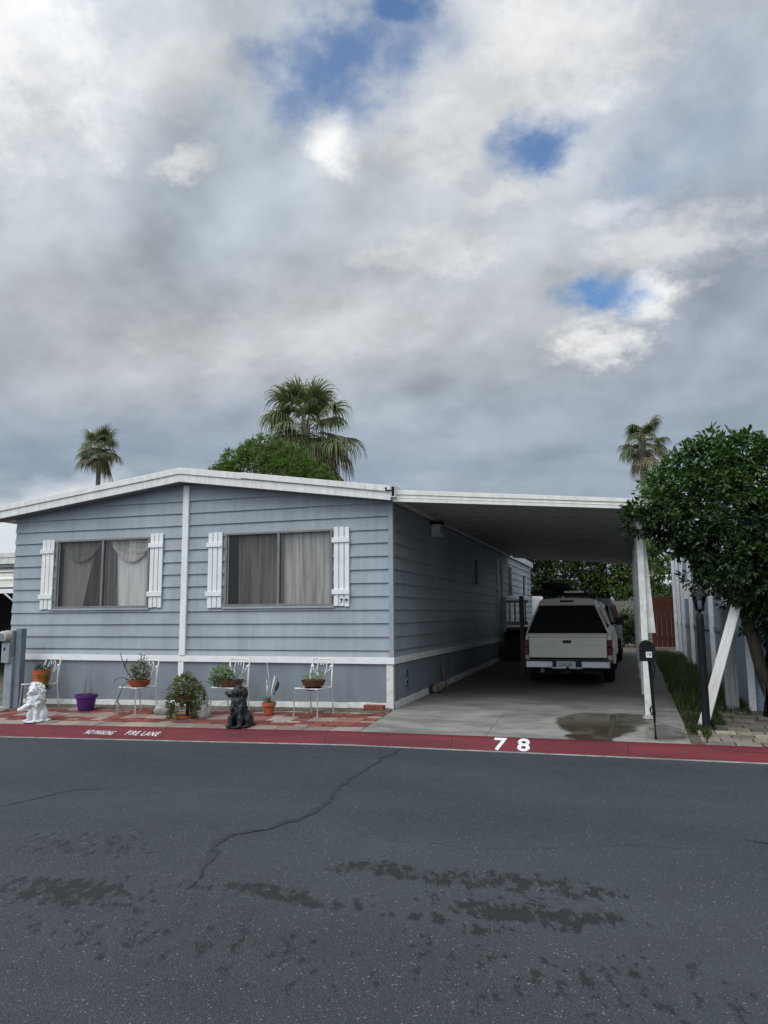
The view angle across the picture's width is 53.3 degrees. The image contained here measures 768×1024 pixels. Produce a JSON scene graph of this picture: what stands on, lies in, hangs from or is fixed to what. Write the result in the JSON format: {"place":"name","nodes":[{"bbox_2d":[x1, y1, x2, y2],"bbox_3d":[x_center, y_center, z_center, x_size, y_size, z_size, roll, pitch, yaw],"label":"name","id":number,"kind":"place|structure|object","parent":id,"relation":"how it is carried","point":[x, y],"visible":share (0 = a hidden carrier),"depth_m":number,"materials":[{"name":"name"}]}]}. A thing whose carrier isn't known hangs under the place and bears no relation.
{"place":"outdoors","nodes":[
{"label":"outdoors","id":0,"kind":"place"},
{"bbox_2d":[0,707,390,730],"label":"brick patio","id":1,"kind":"structure","parent":0,"point":[325,721],"depth_m":11.07,"materials":[{"name":"red brick"}]},
{"bbox_2d":[0,706,8,711],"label":"rock","id":2,"kind":"object","parent":1,"relation":"on","point":[3,708],"visible":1,"depth_m":12.52,"materials":[{"name":"white stone"}]},
{"bbox_2d":[0,628,26,708],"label":"meter pedestal","id":3,"kind":"object","parent":1,"relation":"on","point":[13,652],"visible":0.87,"depth_m":12.90,"materials":[{"name":"grey metal"}]},
{"bbox_2d":[17,681,50,722],"bbox_3d":[-5.187,2.834,11.425,0.362,0.598,0.453,-2,-8,9],"label":"lion statue","id":4,"kind":"object","parent":1,"relation":"on","point":[36,702],"visible":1,"depth_m":11.36,"materials":[{"name":"white stone"}]},
{"bbox_2d":[19,658,60,707],"bbox_3d":[-5.756,2.877,12.839,0.423,0.812,0.501,-4,-9,25],"label":"wire chair","id":5,"kind":"object","parent":1,"relation":"on","point":[58,667],"visible":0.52,"depth_m":12.92,"materials":[{"name":"white metal"}]},
{"bbox_2d":[32,663,51,696],"bbox_3d":[-5.683,2.793,12.751,0.310,0.548,0.466,6,-10,-42],"label":"potted plant","id":6,"kind":"object","parent":5,"relation":"on","point":[42,675],"visible":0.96,"depth_m":12.70,"materials":[{"name":"green plant"}]},
{"bbox_2d":[74,679,97,710],"bbox_3d":[-4.812,2.928,12.374,0.356,0.540,0.356,-3,-8,17],"label":"purple pot","id":7,"kind":"object","parent":1,"relation":"on","point":[85,701],"visible":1,"depth_m":12.24,"materials":[{"name":"plastic"}]},
{"bbox_2d":[116,659,159,715],"bbox_3d":[-3.826,2.724,11.947,0.423,0.812,0.501,-5,-9,31],"label":"wire chair","id":8,"kind":"object","parent":1,"relation":"on","point":[148,686],"visible":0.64,"depth_m":11.98,"materials":[{"name":"white metal"}]},
{"bbox_2d":[111,652,152,712],"bbox_3d":[-3.883,2.632,11.833,0.584,0.904,0.376,4,-9,-32],"label":"potted plant","id":9,"kind":"object","parent":8,"relation":"on","point":[143,681],"visible":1,"depth_m":11.87,"materials":[{"name":"green plant"}]},
{"bbox_2d":[153,701,173,714],"bbox_3d":[-3.363,2.996,11.664,0.312,0.231,0.253,-3,-8,17],"label":"rock","id":10,"kind":"object","parent":1,"relation":"on","point":[159,708],"visible":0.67,"depth_m":11.58,"materials":[{"name":"white stone"}]},
{"bbox_2d":[164,670,208,719],"bbox_3d":[-2.917,2.695,11.269,0.720,0.723,0.508,-3,-8,17],"label":"potted plant","id":11,"kind":"object","parent":1,"relation":"on","point":[188,697],"visible":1,"depth_m":11.20,"materials":[{"name":"green plant"}]},
{"bbox_2d":[195,701,210,718],"bbox_3d":[-2.648,2.914,11.181,0.202,0.298,0.200,-7,-10,41],"label":"rock","id":12,"kind":"object","parent":1,"relation":"on","point":[205,712],"visible":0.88,"depth_m":11.11,"materials":[{"name":"white stone"}]},
{"bbox_2d":[210,658,250,714],"bbox_3d":[-2.302,2.627,11.516,0.423,0.812,0.501,-4,-8,23],"label":"wire chair","id":13,"kind":"object","parent":1,"relation":"on","point":[248,668],"visible":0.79,"depth_m":11.65,"materials":[{"name":"white metal"}]},
{"bbox_2d":[207,664,245,686],"bbox_3d":[-2.360,2.460,11.502,0.635,0.374,0.380,-3,-8,17],"label":"potted plant","id":14,"kind":"object","parent":13,"relation":"on","point":[223,681],"visible":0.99,"depth_m":11.44,"materials":[{"name":"green plant"}]},
{"bbox_2d":[225,685,255,727],"bbox_3d":[-1.957,2.643,10.438,0.379,0.562,0.455,-2,-8,13],"label":"dog statue","id":15,"kind":"object","parent":1,"relation":"on","point":[240,715],"visible":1,"depth_m":10.34,"materials":[{"name":"black stone"}]},
{"bbox_2d":[262,659,278,714],"bbox_3d":[-1.700,2.583,11.321,0.227,0.802,0.249,4,-9,-30],"label":"potted plant","id":16,"kind":"object","parent":1,"relation":"on","point":[269,705],"visible":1,"depth_m":11.26,"materials":[{"name":"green plant"}]},
{"bbox_2d":[293,658,333,718],"bbox_3d":[-1.006,2.538,11.072,0.423,0.812,0.501,-4,-9,27],"label":"wire chair","id":17,"kind":"object","parent":1,"relation":"on","point":[331,667],"visible":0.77,"depth_m":11.15,"materials":[{"name":"white metal"}]},
{"bbox_2d":[301,669,326,690],"bbox_3d":[-1.006,2.409,11.024,0.381,0.321,0.360,-3,-8,17],"label":"potted plant","id":18,"kind":"object","parent":17,"relation":"on","point":[312,683],"visible":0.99,"depth_m":10.93,"materials":[{"name":"green plant"}]},
{"bbox_2d":[0,702,391,712],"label":"soil strip","id":19,"kind":"object","parent":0,"point":[320,709],"visible":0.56,"depth_m":11.77,"materials":[{"name":"brown soil"}]},
{"bbox_2d":[20,703,378,710],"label":"fallen leaves","id":20,"kind":"object","parent":19,"relation":"on","point":[226,707],"visible":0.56,"depth_m":11.87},
{"bbox_2d":[363,704,384,709],"bbox_3d":[-0.142,2.881,11.281,0.310,0.070,0.100,-3,-8,17],"label":"loose brick","id":21,"kind":"object","parent":19,"relation":"on","point":[372,707],"visible":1,"depth_m":11.24,"materials":[{"name":"red brick"}]},
{"bbox_2d":[0,737,767,1023],"bbox_3d":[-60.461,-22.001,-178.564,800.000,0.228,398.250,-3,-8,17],"label":"road","id":22,"kind":"structure","parent":0,"point":[159,882],"depth_m":4.57,"materials":[{"name":"grey asphalt"}]},
{"bbox_2d":[0,724,767,762],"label":"kerb","id":23,"kind":"structure","parent":22,"relation":"on","point":[646,749],"depth_m":9.43,"materials":[{"name":"red paint"}]},
{"bbox_2d":[0,736,767,763],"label":"gutter","id":24,"kind":"object","parent":22,"relation":"on","point":[404,747],"visible":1,"depth_m":9.32,"materials":[{"name":"concrete"}]},
{"bbox_2d":[0,639,767,752],"bbox_3d":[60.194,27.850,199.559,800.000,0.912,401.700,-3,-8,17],"label":"ground","id":25,"kind":"structure","parent":0,"point":[630,647],"depth_m":17.29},
{"bbox_2d":[0,552,14,664],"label":"neighbour carport","id":26,"kind":"object","parent":25,"relation":"on","point":[7,562],"visible":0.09,"depth_m":18.97,"materials":[{"name":"white metal"}]},
{"bbox_2d":[74,424,123,484],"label":"fan palm","id":27,"kind":"object","parent":25,"relation":"on","point":[101,461],"visible":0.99,"depth_m":73.67,"materials":[{"name":"green plant"}]},
{"bbox_2d":[0,468,532,711],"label":"mobile home","id":28,"kind":"object","parent":25,"relation":"on","point":[377,594],"visible":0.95,"depth_m":12.63,"materials":[{"name":"blue"}]},
{"bbox_2d":[52,537,167,610],"bbox_3d":[-4.754,1.106,13.417,1.980,1.225,0.650,-3,-8,17],"label":"window","id":29,"kind":"structure","parent":28,"relation":"in","point":[109,573],"depth_m":13.21,"materials":[{"name":"grey"}]},
{"bbox_2d":[222,529,334,608],"bbox_3d":[-1.600,0.951,12.432,1.935,1.225,0.650,-3,-8,17],"label":"window","id":30,"kind":"structure","parent":28,"relation":"in","point":[294,568],"depth_m":12.21,"materials":[{"name":"grey"}]},
{"bbox_2d":[471,557,478,585],"bbox_3d":[2.138,1.408,17.997,0.064,0.660,0.760,-3,-8,17],"label":"window","id":31,"kind":"structure","parent":28,"relation":"in","point":[475,561],"depth_m":18.10,"materials":[{"name":"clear glass"}]},
{"bbox_2d":[495,557,502,626],"bbox_3d":[3.202,2.221,21.231,0.089,1.900,0.900,-3,-8,17],"label":"door","id":32,"kind":"structure","parent":28,"relation":"in","point":[499,589],"depth_m":21.41,"materials":[{"name":"silver metal"}]},
{"bbox_2d":[507,565,512,596],"bbox_3d":[3.822,2.114,23.270,0.064,0.950,0.800,-3,-8,17],"label":"window","id":33,"kind":"structure","parent":28,"relation":"in","point":[510,582],"depth_m":23.45,"materials":[{"name":"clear glass"}]},
{"bbox_2d":[522,574,526,597],"bbox_3d":[4.832,2.560,26.433,0.064,0.800,1.100,-3,-8,17],"label":"window","id":34,"kind":"structure","parent":28,"relation":"in","point":[524,580],"depth_m":26.68,"materials":[{"name":"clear glass"}]},
{"bbox_2d":[206,432,338,480],"bbox_3d":[-4.468,1.101,29.098,6.474,8.487,4.155,-3,-8,17],"label":"round tree","id":35,"kind":"object","parent":25,"relation":"on","point":[288,456],"visible":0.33,"depth_m":28.58,"materials":[{"name":"green plant"}]},
{"bbox_2d":[251,372,366,480],"bbox_3d":[-4.004,-0.392,38.774,5.425,13.840,6.054,3,-8,-22],"label":"fan palm","id":36,"kind":"object","parent":25,"relation":"on","point":[313,397],"visible":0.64,"depth_m":37.84,"materials":[{"name":"green plant"}]},
{"bbox_2d":[532,596,542,617],"bbox_3d":[5.091,3.643,25.084,0.380,1.750,0.520,-3,-8,17],"label":"storage cabinet","id":37,"kind":"object","parent":25,"relation":"on","point":[536,600],"visible":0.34,"depth_m":24.95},
{"bbox_2d":[525,558,558,606],"bbox_3d":[6.311,3.003,36.259,4.462,5.932,3.140,-3,-8,17],"label":"backyard tree","id":38,"kind":"object","parent":25,"relation":"on","point":[540,578],"visible":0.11,"depth_m":35.58,"materials":[{"name":"green plant"}]},
{"bbox_2d":[529,559,613,601],"bbox_3d":[8.570,2.926,36.122,4.691,5.951,3.538,-3,-8,17],"label":"backyard tree","id":39,"kind":"object","parent":25,"relation":"on","point":[571,566],"visible":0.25,"depth_m":35.18,"materials":[{"name":"green plant"}]},
{"bbox_2d":[531,601,652,639],"bbox_3d":[8.337,4.623,32.462,5.900,1.780,0.130,-3,-8,17],"label":"wooden fence","id":40,"kind":"object","parent":25,"relation":"on","point":[630,608],"depth_m":31.92,"materials":[{"name":"grey wood"}]},
{"bbox_2d":[563,561,632,610],"bbox_3d":[10.401,2.825,36.047,4.197,6.090,3.277,-3,-8,17],"label":"backyard tree","id":41,"kind":"object","parent":25,"relation":"on","point":[602,566],"visible":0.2,"depth_m":35.13,"materials":[{"name":"green plant"}]},
{"bbox_2d":[619,606,633,641],"bbox_3d":[9.221,4.301,29.423,1.583,1.431,1.131,0,-8,1],"label":"shrub","id":42,"kind":"object","parent":25,"relation":"on","point":[627,611],"visible":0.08,"depth_m":29.50,"materials":[{"name":"green plant"}]},
{"bbox_2d":[619,612,635,646],"bbox_3d":[8.575,4.230,26.939,1.416,1.452,1.137,-3,-8,17],"label":"shrub","id":43,"kind":"object","parent":25,"relation":"on","point":[629,628],"visible":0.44,"depth_m":26.82,"materials":[{"name":"green plant"}]},
{"bbox_2d":[602,536,673,634],"bbox_3d":[11.832,2.937,34.435,4.014,5.446,2.777,-3,-8,17],"label":"backyard tree","id":44,"kind":"object","parent":25,"relation":"on","point":[658,587],"visible":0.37,"depth_m":34.10,"materials":[{"name":"green plant"}]},
{"bbox_2d":[616,415,671,574],"bbox_3d":[13.521,0.522,39.213,2.744,11.354,2.809,0,-8,-1],"label":"fan palm","id":45,"kind":"object","parent":25,"relation":"on","point":[642,456],"visible":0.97,"depth_m":39.34,"materials":[{"name":"green plant"}]},
{"bbox_2d":[649,572,671,634],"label":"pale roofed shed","id":46,"kind":"structure","parent":25,"relation":"on","point":[667,583],"depth_m":35.52,"materials":[{"name":"white"}]},
{"bbox_2d":[652,596,675,646],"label":"wooden gate","id":47,"kind":"structure","parent":25,"relation":"on","point":[664,616],"depth_m":25.44,"materials":[{"name":"brown wood"}]},
{"bbox_2d":[615,421,767,716],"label":"citrus tree","id":48,"kind":"object","parent":25,"relation":"on","point":[729,466],"visible":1,"depth_m":10.27,"materials":[{"name":"green plant"}]},
{"bbox_2d":[689,585,710,729],"bbox_3d":[3.955,1.810,9.492,0.230,1.795,0.199,-3,-8,17],"label":"lamp post","id":49,"kind":"object","parent":25,"relation":"on","point":[702,659],"visible":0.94,"depth_m":9.47,"materials":[{"name":"black metal"}]},
{"bbox_2d":[656,648,751,742],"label":"grass","id":50,"kind":"structure","parent":25,"relation":"on","point":[670,664],"depth_m":12.30,"materials":[{"name":"green plant"}]},
{"bbox_2d":[671,502,766,710],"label":"neighbour home","id":51,"kind":"object","parent":25,"relation":"on","point":[685,613],"visible":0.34,"depth_m":15.11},
{"bbox_2d":[698,605,740,726],"bbox_3d":[4.313,1.968,9.822,0.125,1.716,0.036,9,-27,38],"label":"leaning board","id":52,"kind":"object","parent":25,"relation":"on","point":[723,653],"visible":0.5,"depth_m":9.84,"materials":[{"name":"white wood"}]},
{"bbox_2d":[719,606,739,709],"bbox_3d":[4.966,2.102,11.003,0.170,1.500,0.170,-3,-8,17],"label":"wooden post","id":53,"kind":"object","parent":25,"relation":"on","point":[730,676],"visible":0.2,"depth_m":10.90,"materials":[{"name":"grey wood"}]},
{"bbox_2d":[0,0,767,605],"label":"sky","id":54,"kind":"structure","parent":0,"point":[514,237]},
{"bbox_2d":[360,652,690,743],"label":"driveway","id":55,"kind":"structure","parent":0,"point":[503,698],"depth_m":11.17,"materials":[{"name":"concrete"}]},
{"bbox_2d":[431,682,442,692],"bbox_3d":[0.939,3.091,13.427,0.213,0.210,0.385,-3,-8,17],"label":"rock","id":56,"kind":"object","parent":55,"relation":"on","point":[437,687],"visible":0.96,"depth_m":13.30,"materials":[{"name":"stone"}]},
{"bbox_2d":[441,664,448,687],"bbox_3d":[1.132,3.046,14.183,0.158,0.434,0.056,-6,-10,37],"label":"leaning stake","id":57,"kind":"object","parent":55,"relation":"on","point":[444,675],"visible":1,"depth_m":14.18,"materials":[{"name":"grey wood"}]},
{"bbox_2d":[502,598,528,658],"bbox_3d":[3.863,3.329,21.916,0.704,1.720,2.830,-3,-8,17],"label":"porch","id":58,"kind":"object","parent":55,"relation":"on","point":[511,648],"visible":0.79,"depth_m":21.35,"materials":[{"name":"brown wood"}]},
{"bbox_2d":[519,596,525,675],"bbox_3d":[2.983,2.665,16.481,0.090,1.700,0.090,-3,-8,17],"label":"wooden post","id":59,"kind":"object","parent":55,"relation":"on","point":[522,634],"visible":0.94,"depth_m":16.44,"materials":[{"name":"brown wood"}]},
{"bbox_2d":[392,490,655,718],"bbox_3d":[3.737,1.963,16.554,3.680,3.256,12.284,-3,-8,17],"label":"carport","id":60,"kind":"object","parent":55,"relation":"on","point":[566,528],"visible":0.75,"depth_m":12.86,"materials":[{"name":"white metal"}]},
{"bbox_2d":[524,594,623,680],"bbox_3d":[4.142,2.645,16.534,2.000,1.690,5.340,-3,-7,17],"label":"pickup truck","id":61,"kind":"object","parent":55,"relation":"on","point":[571,635],"visible":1,"depth_m":14.28,"materials":[{"name":"metal"}]},
{"bbox_2d":[531,589,573,594],"bbox_3d":[3.574,1.674,15.923,0.380,0.093,1.900,-5,-9,31],"label":"lumber bundle","id":62,"kind":"object","parent":61,"relation":"on","point":[546,591],"visible":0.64,"depth_m":15.18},
{"bbox_2d":[541,582,571,591],"bbox_3d":[3.595,1.559,15.937,0.633,0.232,1.249,-3,-8,17],"label":"tarp bundle","id":63,"kind":"object","parent":62,"relation":"on","point":[561,587],"visible":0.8,"depth_m":15.44,"materials":[{"name":"black plastic"}]},
{"bbox_2d":[564,591,583,592],"bbox_3d":[3.642,1.534,14.675,0.380,0.035,0.060,-3,-8,17],"label":"white pipe","id":64,"kind":"object","parent":61,"relation":"on","point":[573,591],"visible":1,"depth_m":14.65,"materials":[{"name":"white plastic"}]},
{"bbox_2d":[566,589,585,593],"bbox_3d":[4.016,1.684,15.936,0.368,0.070,2.450,-2,-8,14],"label":"ladder","id":65,"kind":"object","parent":61,"relation":"on","point":[577,593],"visible":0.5,"depth_m":15.43,"materials":[{"name":"black metal"}]},
{"bbox_2d":[595,598,628,659],"bbox_3d":[5.767,3.245,21.471,2.120,1.600,4.302,-3,-7,17],"label":"parked suv","id":66,"kind":"object","parent":55,"relation":"on","point":[611,607],"visible":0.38,"depth_m":19.54,"materials":[{"name":"metal"}]},
{"bbox_2d":[639,640,656,739],"bbox_3d":[3.126,2.112,9.015,0.186,1.188,0.505,-3,-8,17],"label":"mailbox","id":67,"kind":"object","parent":55,"relation":"on","point":[647,650],"visible":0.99,"depth_m":8.89,"materials":[{"name":"black metal"}]},
{"bbox_2d":[639,641,655,660],"bbox_3d":[3.052,1.612,8.865,0.182,0.234,0.050,-3,-8,17],"label":"door","id":68,"kind":"structure","parent":67,"relation":"in","point":[646,646],"depth_m":8.86,"materials":[{"name":"black metal"}]},
{"bbox_2d":[697,705,767,746],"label":"flagstone paving","id":69,"kind":"structure","parent":0,"point":[748,725],"depth_m":9.17,"materials":[{"name":"beige stone"}]},
{"bbox_2d":[633,675,762,742],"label":"fallen leaves","id":70,"kind":"object","parent":69,"relation":"on","point":[685,722],"visible":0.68,"depth_m":9.52,"materials":[{"name":"brown plant"}]}
]}

